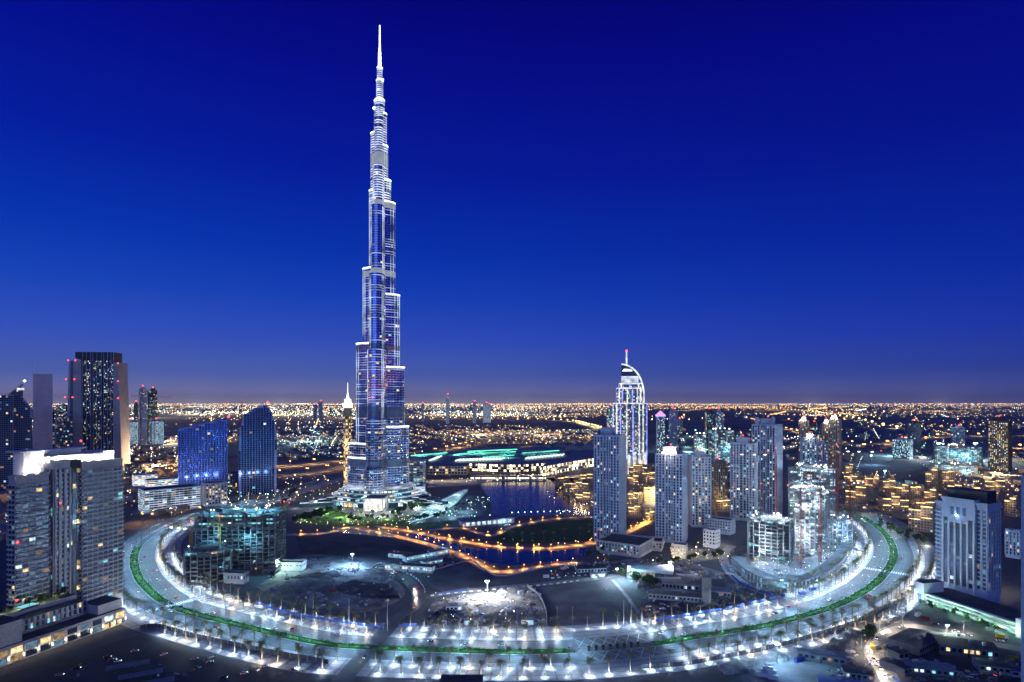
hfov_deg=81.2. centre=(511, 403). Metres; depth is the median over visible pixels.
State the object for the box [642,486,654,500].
market block
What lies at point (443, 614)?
date palm
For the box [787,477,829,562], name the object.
tower crane
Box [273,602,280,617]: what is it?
date palm
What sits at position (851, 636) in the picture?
dirt
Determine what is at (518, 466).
window
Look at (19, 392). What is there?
window
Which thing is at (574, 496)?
quay paving
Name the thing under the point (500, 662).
date palm
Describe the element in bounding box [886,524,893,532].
tree
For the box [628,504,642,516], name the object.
market block
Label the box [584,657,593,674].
date palm
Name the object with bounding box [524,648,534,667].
date palm
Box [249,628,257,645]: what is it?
date palm
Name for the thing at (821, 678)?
shed
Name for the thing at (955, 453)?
unfinished building
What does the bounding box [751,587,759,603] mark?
date palm
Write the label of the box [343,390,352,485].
slender tower
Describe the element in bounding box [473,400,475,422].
tower
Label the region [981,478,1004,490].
market block
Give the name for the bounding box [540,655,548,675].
date palm
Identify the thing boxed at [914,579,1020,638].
parking garage
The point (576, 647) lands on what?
kerb
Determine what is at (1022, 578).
office tower
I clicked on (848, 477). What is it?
market block
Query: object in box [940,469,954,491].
market block
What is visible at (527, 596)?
rubble
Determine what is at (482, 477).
window
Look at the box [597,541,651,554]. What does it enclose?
window
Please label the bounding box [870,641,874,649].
bus
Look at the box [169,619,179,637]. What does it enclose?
date palm
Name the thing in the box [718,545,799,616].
loop road
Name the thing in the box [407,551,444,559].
window
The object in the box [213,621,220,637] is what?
date palm
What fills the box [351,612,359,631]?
date palm
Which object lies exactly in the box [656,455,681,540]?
window
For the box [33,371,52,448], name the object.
office tower
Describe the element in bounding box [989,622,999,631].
tree
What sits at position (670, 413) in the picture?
window
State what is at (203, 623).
date palm
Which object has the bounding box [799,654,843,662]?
window
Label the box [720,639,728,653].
date palm
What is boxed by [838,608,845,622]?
date palm
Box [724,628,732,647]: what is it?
date palm
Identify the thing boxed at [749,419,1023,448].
highway
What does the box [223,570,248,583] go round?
site shed
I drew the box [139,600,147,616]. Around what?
date palm
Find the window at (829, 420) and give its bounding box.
[829,420,838,475]
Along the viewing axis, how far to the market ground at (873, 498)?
1132.69 m
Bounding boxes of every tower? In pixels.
[0,395,12,490]
[5,440,123,606]
[8,373,25,449]
[14,396,31,449]
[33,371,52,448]
[53,412,54,447]
[55,413,71,447]
[57,403,66,425]
[64,351,130,471]
[129,419,137,444]
[134,401,137,420]
[139,385,146,444]
[147,387,156,443]
[151,418,163,444]
[178,416,229,498]
[238,401,276,495]
[299,25,447,512]
[313,403,317,420]
[318,400,322,419]
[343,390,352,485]
[421,402,423,421]
[446,394,448,423]
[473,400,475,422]
[483,402,490,422]
[594,425,625,540]
[607,405,612,426]
[613,350,646,473]
[655,410,665,452]
[655,444,687,542]
[669,407,677,446]
[678,417,682,451]
[688,449,710,527]
[705,408,713,454]
[711,458,727,509]
[715,408,723,447]
[730,435,757,520]
[752,416,782,515]
[798,415,808,464]
[800,432,816,465]
[810,421,819,442]
[817,439,827,467]
[821,418,828,442]
[828,413,841,477]
[893,436,912,458]
[907,419,921,455]
[934,487,1001,603]
[951,424,964,444]
[988,415,1011,472]
[1021,474,1023,681]
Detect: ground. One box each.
[0,405,1023,681]
[426,587,547,626]
[589,559,724,578]
[731,540,834,592]
[838,474,946,541]
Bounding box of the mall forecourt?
[427,475,593,487]
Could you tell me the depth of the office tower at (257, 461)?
1130.30 m
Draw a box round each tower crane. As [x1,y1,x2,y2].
[166,521,199,546]
[206,515,243,546]
[732,483,769,514]
[741,448,788,513]
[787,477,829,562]
[789,486,834,568]
[824,446,881,515]
[844,478,866,525]
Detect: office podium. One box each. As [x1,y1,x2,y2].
[138,483,200,513]
[201,480,226,506]
[227,471,238,491]
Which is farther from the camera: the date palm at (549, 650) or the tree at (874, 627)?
the tree at (874, 627)
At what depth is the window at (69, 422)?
1352.12 m
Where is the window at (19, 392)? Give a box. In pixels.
[10,384,22,449]
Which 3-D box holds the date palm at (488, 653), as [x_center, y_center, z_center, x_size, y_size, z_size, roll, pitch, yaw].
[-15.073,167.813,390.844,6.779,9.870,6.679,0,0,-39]
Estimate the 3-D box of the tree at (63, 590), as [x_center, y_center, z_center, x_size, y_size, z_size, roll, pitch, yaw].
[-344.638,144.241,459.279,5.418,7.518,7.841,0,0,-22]
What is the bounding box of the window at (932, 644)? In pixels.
[920,642,934,651]
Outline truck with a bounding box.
[995,633,1007,639]
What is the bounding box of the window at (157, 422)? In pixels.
[152,421,163,443]
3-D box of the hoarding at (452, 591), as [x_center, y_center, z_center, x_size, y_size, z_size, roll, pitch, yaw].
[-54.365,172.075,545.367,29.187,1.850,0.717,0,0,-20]
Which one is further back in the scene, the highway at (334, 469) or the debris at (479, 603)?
the highway at (334, 469)
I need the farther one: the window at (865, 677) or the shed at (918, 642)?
the shed at (918, 642)
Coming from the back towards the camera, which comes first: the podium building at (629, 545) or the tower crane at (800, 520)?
the podium building at (629, 545)
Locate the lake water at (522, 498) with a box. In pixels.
[480,479,593,516]
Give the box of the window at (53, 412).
[53,412,53,446]
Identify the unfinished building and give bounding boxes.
[183,542,232,583]
[193,505,286,574]
[693,433,706,454]
[708,428,734,463]
[747,511,794,565]
[788,463,838,518]
[792,504,815,554]
[794,485,830,542]
[826,515,852,552]
[928,462,977,473]
[933,443,982,466]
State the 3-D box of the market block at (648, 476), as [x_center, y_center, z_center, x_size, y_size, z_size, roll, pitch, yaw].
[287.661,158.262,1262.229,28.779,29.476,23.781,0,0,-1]
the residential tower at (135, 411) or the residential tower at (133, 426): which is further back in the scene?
the residential tower at (135, 411)
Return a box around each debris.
[261,557,399,608]
[374,553,471,577]
[427,586,552,627]
[556,559,726,578]
[638,579,754,612]
[728,525,865,589]
[827,636,1020,681]
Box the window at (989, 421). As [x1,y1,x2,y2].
[989,421,1005,470]
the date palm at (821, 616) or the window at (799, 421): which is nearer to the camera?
the date palm at (821, 616)
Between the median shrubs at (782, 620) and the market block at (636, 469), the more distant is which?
the market block at (636, 469)
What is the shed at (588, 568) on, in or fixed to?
on the ground at (1010, 591)
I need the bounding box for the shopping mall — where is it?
[411,442,593,476]
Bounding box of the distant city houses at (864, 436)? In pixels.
[31,405,1023,449]
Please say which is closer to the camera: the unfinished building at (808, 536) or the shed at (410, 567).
the shed at (410, 567)
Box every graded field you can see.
[295,535,459,565]
[539,581,640,624]
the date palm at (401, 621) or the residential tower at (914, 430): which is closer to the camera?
the date palm at (401, 621)
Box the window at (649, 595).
[649,595,716,602]
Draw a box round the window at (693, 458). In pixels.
[693,458,709,524]
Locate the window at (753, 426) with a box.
[753,426,773,513]
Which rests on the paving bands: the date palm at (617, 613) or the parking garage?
the date palm at (617, 613)
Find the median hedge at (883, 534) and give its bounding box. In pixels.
[838,506,891,566]
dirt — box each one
[717,651,792,674]
[820,607,908,651]
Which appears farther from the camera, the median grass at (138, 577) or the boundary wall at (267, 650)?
the median grass at (138, 577)
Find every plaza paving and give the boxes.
[333,506,426,517]
[408,495,487,523]
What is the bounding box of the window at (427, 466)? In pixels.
[427,466,465,473]
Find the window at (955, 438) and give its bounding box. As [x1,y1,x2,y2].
[952,428,963,444]
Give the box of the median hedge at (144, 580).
[136,545,165,599]
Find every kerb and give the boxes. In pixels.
[125,477,913,663]
[129,478,897,654]
[138,477,888,647]
[155,479,873,639]
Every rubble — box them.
[270,575,335,595]
[284,607,348,616]
[291,570,341,578]
[334,579,400,598]
[433,606,470,622]
[478,599,534,621]
[491,587,536,602]
[545,567,589,577]
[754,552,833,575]
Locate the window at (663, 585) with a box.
[662,584,697,589]
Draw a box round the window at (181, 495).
[139,487,199,511]
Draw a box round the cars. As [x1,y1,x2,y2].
[76,649,306,677]
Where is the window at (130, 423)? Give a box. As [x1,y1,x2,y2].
[129,422,137,443]
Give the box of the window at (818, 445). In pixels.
[818,445,825,467]
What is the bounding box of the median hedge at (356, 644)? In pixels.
[183,607,565,649]
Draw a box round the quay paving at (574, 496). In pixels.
[548,478,633,511]
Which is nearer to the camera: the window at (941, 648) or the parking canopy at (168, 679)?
the parking canopy at (168, 679)
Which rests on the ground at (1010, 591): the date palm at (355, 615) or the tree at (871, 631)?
the tree at (871, 631)
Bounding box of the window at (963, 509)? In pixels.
[962,508,965,515]
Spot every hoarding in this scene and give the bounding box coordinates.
[255,601,383,628]
[399,622,423,626]
[437,589,467,593]
[655,596,778,621]
[725,564,784,596]
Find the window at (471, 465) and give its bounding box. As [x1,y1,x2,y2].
[470,464,514,471]
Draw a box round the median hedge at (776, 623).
[655,576,885,644]
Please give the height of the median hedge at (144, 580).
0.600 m
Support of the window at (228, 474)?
in the office podium at (232, 481)
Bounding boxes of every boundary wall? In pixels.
[140,623,328,663]
[642,597,904,667]
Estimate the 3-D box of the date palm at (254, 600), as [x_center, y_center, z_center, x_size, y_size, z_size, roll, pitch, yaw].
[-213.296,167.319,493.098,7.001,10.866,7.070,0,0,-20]
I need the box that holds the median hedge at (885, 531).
[840,506,896,566]
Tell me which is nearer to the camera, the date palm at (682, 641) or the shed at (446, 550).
the date palm at (682, 641)
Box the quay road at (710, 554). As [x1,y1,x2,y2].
[604,545,746,565]
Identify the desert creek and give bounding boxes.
[462,423,599,433]
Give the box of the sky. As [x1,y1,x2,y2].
[0,0,1023,404]
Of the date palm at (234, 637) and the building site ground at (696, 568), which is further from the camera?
the building site ground at (696, 568)
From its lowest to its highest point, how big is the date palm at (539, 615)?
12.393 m
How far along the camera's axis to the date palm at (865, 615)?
462.36 m
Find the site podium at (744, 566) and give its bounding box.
[731,533,856,592]
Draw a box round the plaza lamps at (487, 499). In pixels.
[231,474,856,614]
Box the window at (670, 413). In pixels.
[669,412,671,445]
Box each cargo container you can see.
[759,671,769,677]
[763,665,772,670]
[766,668,776,673]
[768,674,777,679]
[794,657,803,662]
[915,611,921,616]
[920,615,929,619]
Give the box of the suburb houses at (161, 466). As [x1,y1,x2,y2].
[0,424,1023,543]
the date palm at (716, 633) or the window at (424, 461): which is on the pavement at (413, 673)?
the date palm at (716, 633)
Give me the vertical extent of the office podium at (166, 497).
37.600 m
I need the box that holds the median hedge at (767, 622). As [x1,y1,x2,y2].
[651,575,879,641]
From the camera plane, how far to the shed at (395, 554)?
669.67 m
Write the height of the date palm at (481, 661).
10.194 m
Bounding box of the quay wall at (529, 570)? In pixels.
[474,561,588,576]
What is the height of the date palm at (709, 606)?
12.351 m
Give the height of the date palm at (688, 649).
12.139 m
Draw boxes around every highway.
[123,516,199,526]
[277,461,342,466]
[277,466,342,476]
[435,439,593,451]
[511,419,599,428]
[724,419,880,420]
[747,407,906,430]
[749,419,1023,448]
[867,436,972,444]
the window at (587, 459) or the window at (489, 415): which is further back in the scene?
the window at (489, 415)
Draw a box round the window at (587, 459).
[567,459,592,470]
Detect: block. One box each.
[124,463,141,470]
[555,474,568,487]
[563,479,591,494]
[576,491,593,501]
[580,472,593,482]
[627,474,640,484]
[628,491,641,504]
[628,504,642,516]
[629,464,652,476]
[640,471,654,485]
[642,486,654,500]
[643,508,654,520]
[671,541,687,558]
[703,527,719,547]
[707,515,735,534]
[712,497,729,511]
[797,647,845,665]
[844,463,852,475]
[844,474,862,486]
[845,485,868,504]
[853,475,872,492]
[870,476,878,487]
[878,492,908,513]
[879,478,894,493]
[894,483,910,497]
[908,504,935,532]
[910,484,924,499]
[910,498,934,507]
[924,487,938,504]
[925,467,939,490]
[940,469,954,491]
[947,482,963,486]
[963,485,980,489]
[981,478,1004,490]
[987,489,1004,507]
[1004,495,1020,516]
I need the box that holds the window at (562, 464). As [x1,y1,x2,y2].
[540,463,566,474]
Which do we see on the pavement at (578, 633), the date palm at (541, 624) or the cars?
the date palm at (541, 624)
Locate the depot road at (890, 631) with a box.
[864,624,1020,681]
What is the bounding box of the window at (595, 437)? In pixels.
[595,437,617,538]
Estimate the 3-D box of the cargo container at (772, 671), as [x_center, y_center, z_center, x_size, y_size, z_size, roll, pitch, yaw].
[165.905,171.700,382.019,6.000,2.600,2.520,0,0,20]
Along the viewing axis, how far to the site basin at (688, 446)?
2634.86 m
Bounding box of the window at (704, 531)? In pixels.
[704,531,719,543]
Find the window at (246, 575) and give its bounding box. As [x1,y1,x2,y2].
[224,575,246,578]
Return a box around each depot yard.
[543,664,742,681]
[748,644,853,681]
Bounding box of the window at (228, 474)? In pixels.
[228,474,238,489]
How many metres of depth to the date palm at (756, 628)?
429.11 m
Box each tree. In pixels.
[24,597,31,605]
[34,594,43,603]
[60,587,67,592]
[299,514,308,518]
[316,510,324,518]
[325,506,333,514]
[632,572,640,579]
[644,575,650,585]
[649,577,659,586]
[862,624,875,639]
[867,623,876,638]
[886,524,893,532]
[905,528,912,533]
[914,533,921,541]
[919,537,926,544]
[951,607,958,613]
[982,620,989,626]
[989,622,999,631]
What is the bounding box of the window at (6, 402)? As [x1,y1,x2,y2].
[0,396,11,490]
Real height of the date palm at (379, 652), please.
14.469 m
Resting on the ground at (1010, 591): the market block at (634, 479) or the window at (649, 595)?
the market block at (634, 479)
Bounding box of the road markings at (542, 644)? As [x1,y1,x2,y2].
[124,482,904,660]
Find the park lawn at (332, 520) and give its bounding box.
[299,506,456,528]
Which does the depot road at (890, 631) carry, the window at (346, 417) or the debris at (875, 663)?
the debris at (875, 663)
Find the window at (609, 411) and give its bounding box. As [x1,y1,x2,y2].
[607,409,612,426]
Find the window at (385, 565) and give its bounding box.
[385,565,433,570]
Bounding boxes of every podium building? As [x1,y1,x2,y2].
[0,593,125,666]
[596,532,653,557]
[639,535,663,551]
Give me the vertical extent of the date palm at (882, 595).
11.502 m
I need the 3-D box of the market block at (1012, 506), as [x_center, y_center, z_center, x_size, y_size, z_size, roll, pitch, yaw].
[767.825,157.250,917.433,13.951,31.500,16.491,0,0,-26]
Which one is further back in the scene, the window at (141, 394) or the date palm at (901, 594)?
the window at (141, 394)
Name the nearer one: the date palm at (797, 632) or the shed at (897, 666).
the shed at (897, 666)
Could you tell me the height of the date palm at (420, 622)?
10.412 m
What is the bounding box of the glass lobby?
[416,484,424,490]
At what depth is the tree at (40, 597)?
439.77 m
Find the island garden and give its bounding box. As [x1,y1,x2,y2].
[490,519,630,543]
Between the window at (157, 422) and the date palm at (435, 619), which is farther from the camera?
the window at (157, 422)
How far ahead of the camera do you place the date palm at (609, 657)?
382.41 m
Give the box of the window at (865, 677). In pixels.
[846,674,872,679]
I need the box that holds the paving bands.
[123,483,935,680]
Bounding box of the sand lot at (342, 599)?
[256,555,404,612]
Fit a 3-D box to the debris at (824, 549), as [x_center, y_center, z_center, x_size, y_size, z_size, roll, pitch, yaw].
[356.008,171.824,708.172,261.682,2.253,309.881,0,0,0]
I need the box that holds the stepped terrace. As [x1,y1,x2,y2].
[406,489,467,522]
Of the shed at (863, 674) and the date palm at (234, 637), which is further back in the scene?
the date palm at (234, 637)
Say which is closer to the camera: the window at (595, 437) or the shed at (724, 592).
the shed at (724, 592)
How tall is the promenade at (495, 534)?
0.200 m
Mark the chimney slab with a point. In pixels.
(706, 588)
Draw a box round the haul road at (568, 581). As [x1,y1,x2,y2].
[426,555,718,598]
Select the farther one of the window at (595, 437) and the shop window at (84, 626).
the window at (595, 437)
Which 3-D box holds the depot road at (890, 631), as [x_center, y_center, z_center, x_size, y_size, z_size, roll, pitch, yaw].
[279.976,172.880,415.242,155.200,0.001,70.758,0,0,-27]
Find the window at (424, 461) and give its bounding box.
[409,461,425,485]
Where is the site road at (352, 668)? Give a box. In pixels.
[331,556,425,681]
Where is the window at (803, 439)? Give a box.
[803,439,815,464]
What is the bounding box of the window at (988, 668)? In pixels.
[980,666,1009,672]
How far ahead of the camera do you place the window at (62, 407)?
1747.22 m
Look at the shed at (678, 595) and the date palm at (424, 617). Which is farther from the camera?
the shed at (678, 595)
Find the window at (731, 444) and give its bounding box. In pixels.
[731,444,753,518]
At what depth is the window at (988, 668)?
381.76 m
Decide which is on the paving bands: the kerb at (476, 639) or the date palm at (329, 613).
the date palm at (329, 613)
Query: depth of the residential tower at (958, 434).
1953.03 m
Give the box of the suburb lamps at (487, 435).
[6,425,1022,523]
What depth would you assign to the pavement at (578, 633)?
481.70 m
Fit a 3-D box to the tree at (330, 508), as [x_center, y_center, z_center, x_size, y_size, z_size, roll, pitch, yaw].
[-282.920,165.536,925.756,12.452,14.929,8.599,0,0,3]
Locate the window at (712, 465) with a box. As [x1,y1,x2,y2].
[712,465,725,498]
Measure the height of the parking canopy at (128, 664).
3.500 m
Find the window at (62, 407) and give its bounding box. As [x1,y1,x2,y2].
[57,405,66,424]
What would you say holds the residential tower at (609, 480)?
on the ground at (1010, 591)
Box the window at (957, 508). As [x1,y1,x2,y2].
[956,507,959,514]
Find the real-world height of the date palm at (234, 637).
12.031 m
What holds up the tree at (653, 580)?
on the ground at (1010, 591)
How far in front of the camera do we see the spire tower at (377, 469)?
1050.74 m
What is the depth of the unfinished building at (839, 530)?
696.79 m
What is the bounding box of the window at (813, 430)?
[810,427,818,438]
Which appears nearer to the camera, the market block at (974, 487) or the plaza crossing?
the plaza crossing
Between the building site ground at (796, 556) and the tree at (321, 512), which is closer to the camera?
the building site ground at (796, 556)
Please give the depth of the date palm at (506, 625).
440.93 m
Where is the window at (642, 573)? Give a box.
[627,571,660,575]
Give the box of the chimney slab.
[702,576,711,605]
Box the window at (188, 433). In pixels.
[178,419,226,498]
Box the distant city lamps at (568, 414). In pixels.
[54,405,1021,446]
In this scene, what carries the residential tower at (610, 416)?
on the ground at (1010, 591)
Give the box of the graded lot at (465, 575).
[427,556,504,592]
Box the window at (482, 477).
[471,477,545,478]
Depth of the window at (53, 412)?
1421.17 m
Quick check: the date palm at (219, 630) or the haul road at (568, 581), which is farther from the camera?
the haul road at (568, 581)
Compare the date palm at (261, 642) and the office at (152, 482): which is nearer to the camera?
the date palm at (261, 642)
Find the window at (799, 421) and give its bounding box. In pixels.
[799,421,806,464]
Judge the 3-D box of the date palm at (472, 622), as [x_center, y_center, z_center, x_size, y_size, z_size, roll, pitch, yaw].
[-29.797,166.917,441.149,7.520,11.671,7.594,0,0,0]
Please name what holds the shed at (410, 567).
on the ground at (1010, 591)
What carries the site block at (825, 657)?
on the depot yard at (793, 671)
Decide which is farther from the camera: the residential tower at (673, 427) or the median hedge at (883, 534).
the residential tower at (673, 427)
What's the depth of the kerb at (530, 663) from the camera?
443.37 m
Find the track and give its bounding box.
[612,580,643,618]
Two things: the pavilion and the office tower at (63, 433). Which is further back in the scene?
the office tower at (63, 433)
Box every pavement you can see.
[120,504,935,681]
[155,478,872,639]
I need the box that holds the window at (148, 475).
[132,475,157,484]
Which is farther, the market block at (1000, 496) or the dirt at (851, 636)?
the market block at (1000, 496)
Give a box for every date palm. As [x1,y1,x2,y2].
[127,595,135,608]
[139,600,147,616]
[150,608,156,620]
[159,606,167,623]
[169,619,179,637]
[180,575,187,588]
[181,623,189,639]
[188,613,198,631]
[189,581,197,593]
[191,628,200,643]
[201,585,208,599]
[201,621,209,634]
[205,628,214,646]
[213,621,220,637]
[216,628,224,650]
[231,635,239,653]
[243,640,252,656]
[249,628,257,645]
[250,598,256,612]
[257,640,267,660]
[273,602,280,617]
[273,646,281,663]
[275,632,285,646]
[277,594,285,608]
[294,645,303,666]
[296,603,304,622]
[301,598,308,613]
[312,602,320,615]
[312,607,319,625]
[312,644,319,650]
[317,650,326,669]
[324,612,332,627]
[333,644,340,661]
[337,612,345,630]
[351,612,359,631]
[362,618,369,633]
[371,644,380,662]
[372,610,379,624]
[375,649,385,673]
[389,645,397,663]
[396,656,404,673]
[397,619,404,634]
[408,644,417,665]
[414,656,423,674]
[416,620,423,635]
[421,614,427,628]
[427,645,434,665]
[432,617,439,635]
[433,655,444,675]
[439,612,446,628]
[445,646,454,666]
[450,620,457,635]
[455,656,464,673]
[465,645,473,666]
[468,620,475,637]
[476,659,484,673]
[483,620,492,636]
[484,651,493,666]
[490,613,496,630]
[495,659,505,676]
[503,623,509,637]
[504,646,514,667]
[519,657,527,675]
[521,624,527,637]
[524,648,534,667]
[536,613,543,629]
[538,622,545,637]
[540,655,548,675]
[545,646,554,667]
[552,621,560,637]
[564,657,571,675]
[565,648,573,667]
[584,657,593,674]
[599,607,607,626]
[604,654,613,673]
[612,611,621,625]
[625,651,634,672]
[626,609,634,623]
[644,646,654,669]
[646,612,652,628]
[665,648,673,668]
[667,601,673,615]
[678,637,687,656]
[684,646,692,665]
[691,606,697,621]
[694,632,703,653]
[703,641,713,656]
[706,604,712,619]
[711,631,719,650]
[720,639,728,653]
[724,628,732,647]
[732,640,741,656]
[737,628,744,645]
[745,637,753,653]
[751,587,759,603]
[753,626,759,643]
[760,635,768,651]
[767,625,774,641]
[776,630,786,648]
[782,620,789,638]
[792,629,801,645]
[794,615,801,634]
[806,617,813,631]
[807,622,816,642]
[814,579,822,593]
[818,614,825,622]
[819,625,827,639]
[830,620,839,635]
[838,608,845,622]
[841,616,849,630]
[850,615,859,627]
[861,613,869,624]
[870,605,878,622]
[878,593,885,604]
[878,606,886,617]
[886,600,894,615]
[893,595,901,611]
[897,592,905,606]
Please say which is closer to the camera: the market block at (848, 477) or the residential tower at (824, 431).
the market block at (848, 477)
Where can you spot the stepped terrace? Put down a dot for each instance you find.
(453, 498)
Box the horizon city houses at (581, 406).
[54,405,1020,409]
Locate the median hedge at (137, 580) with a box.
[130,546,158,601]
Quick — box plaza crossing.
[574,634,654,660]
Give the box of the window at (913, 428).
[907,424,919,455]
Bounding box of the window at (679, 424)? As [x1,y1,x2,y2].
[678,421,681,450]
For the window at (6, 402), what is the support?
in the office tower at (6, 432)
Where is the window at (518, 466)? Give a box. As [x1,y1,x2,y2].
[516,463,545,471]
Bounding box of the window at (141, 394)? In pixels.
[140,389,142,443]
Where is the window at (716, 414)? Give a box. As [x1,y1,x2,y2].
[715,413,722,447]
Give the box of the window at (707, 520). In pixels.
[707,520,733,531]
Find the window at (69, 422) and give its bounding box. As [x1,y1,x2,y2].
[56,414,71,447]
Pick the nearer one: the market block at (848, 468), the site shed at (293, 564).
the site shed at (293, 564)
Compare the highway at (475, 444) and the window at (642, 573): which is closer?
the window at (642, 573)
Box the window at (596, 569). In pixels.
[579,569,605,571]
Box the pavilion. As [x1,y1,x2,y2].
[457,514,516,526]
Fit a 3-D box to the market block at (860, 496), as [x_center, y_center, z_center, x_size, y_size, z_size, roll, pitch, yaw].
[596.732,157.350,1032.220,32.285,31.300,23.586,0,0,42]
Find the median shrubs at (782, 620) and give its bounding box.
[130,518,897,653]
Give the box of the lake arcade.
[471,475,545,480]
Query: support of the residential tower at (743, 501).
on the ground at (1010, 591)
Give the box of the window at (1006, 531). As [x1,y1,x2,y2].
[1006,531,1018,555]
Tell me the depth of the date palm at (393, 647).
395.88 m
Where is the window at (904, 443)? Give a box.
[893,440,912,457]
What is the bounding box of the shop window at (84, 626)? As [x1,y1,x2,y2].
[0,611,123,665]
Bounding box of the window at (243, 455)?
[238,406,276,495]
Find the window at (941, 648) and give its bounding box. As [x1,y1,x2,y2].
[940,647,997,656]
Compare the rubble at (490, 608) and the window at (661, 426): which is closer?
the rubble at (490, 608)
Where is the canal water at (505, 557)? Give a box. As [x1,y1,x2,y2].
[337,527,586,564]
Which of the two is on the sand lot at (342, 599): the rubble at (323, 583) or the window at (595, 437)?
the rubble at (323, 583)
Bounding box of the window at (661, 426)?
[657,417,664,452]
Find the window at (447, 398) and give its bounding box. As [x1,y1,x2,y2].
[446,397,448,422]
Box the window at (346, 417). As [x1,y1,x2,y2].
[346,417,351,482]
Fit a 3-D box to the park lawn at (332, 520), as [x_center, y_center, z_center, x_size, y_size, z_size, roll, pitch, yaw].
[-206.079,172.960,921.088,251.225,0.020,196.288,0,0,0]
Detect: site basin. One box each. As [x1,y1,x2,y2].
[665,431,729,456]
[842,440,933,479]
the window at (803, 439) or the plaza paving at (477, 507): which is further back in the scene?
the window at (803, 439)
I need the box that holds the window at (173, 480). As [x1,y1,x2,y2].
[145,479,177,486]
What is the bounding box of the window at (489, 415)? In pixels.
[488,404,490,422]
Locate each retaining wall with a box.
[435,559,470,569]
[527,584,546,625]
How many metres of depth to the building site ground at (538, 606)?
503.44 m
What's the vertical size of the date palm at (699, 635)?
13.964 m
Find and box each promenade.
[285,526,576,573]
[374,521,651,549]
[428,516,593,535]
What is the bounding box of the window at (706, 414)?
[705,413,713,454]
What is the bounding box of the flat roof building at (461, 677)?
[439,674,483,681]
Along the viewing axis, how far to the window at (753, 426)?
908.66 m
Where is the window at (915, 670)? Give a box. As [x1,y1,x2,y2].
[914,669,952,674]
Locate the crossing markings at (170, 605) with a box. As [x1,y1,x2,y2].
[145,599,194,611]
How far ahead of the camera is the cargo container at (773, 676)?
373.94 m
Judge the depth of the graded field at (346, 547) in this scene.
716.40 m
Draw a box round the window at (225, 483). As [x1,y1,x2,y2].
[206,483,225,504]
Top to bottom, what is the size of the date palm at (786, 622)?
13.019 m
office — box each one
[132,473,157,486]
[145,477,177,486]
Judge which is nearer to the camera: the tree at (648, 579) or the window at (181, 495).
the tree at (648, 579)
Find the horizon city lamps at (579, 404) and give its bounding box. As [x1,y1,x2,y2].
[29,403,1021,409]
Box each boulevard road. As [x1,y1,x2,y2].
[123,477,913,663]
[139,478,888,648]
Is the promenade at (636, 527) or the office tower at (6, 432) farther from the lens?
the office tower at (6, 432)
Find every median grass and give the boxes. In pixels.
[129,545,165,601]
[175,608,565,653]
[652,576,885,645]
[839,506,897,569]
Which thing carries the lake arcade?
on the mall forecourt
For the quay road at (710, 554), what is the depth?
665.35 m
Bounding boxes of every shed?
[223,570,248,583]
[279,559,306,570]
[384,561,434,572]
[388,551,413,557]
[402,548,445,561]
[420,557,442,563]
[429,547,448,553]
[445,602,462,610]
[464,617,476,625]
[521,616,533,624]
[574,564,606,572]
[589,571,605,577]
[626,561,673,579]
[648,587,717,604]
[655,573,686,585]
[661,576,725,590]
[699,586,731,598]
[816,675,862,681]
[841,664,874,681]
[879,656,911,676]
[886,646,909,659]
[888,627,934,655]
[900,658,955,677]
[928,631,999,659]
[971,656,1017,675]
[1010,665,1020,677]
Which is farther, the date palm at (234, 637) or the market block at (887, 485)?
the market block at (887, 485)
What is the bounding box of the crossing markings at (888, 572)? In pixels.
[864,567,908,575]
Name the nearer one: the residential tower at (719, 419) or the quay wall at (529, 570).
the quay wall at (529, 570)
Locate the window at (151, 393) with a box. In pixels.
[150,392,156,442]
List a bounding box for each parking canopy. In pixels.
[105,659,149,670]
[117,668,162,680]
[142,676,174,681]
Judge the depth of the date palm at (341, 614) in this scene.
453.96 m
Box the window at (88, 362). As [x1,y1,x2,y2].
[83,361,112,450]
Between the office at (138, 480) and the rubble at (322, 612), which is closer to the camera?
the rubble at (322, 612)
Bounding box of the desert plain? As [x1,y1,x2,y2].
[545,410,787,417]
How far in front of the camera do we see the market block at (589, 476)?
1306.64 m
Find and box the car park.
[0,635,331,681]
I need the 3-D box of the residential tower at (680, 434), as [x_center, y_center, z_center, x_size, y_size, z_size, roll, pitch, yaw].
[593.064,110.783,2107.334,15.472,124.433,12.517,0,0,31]
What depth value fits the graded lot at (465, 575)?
593.03 m

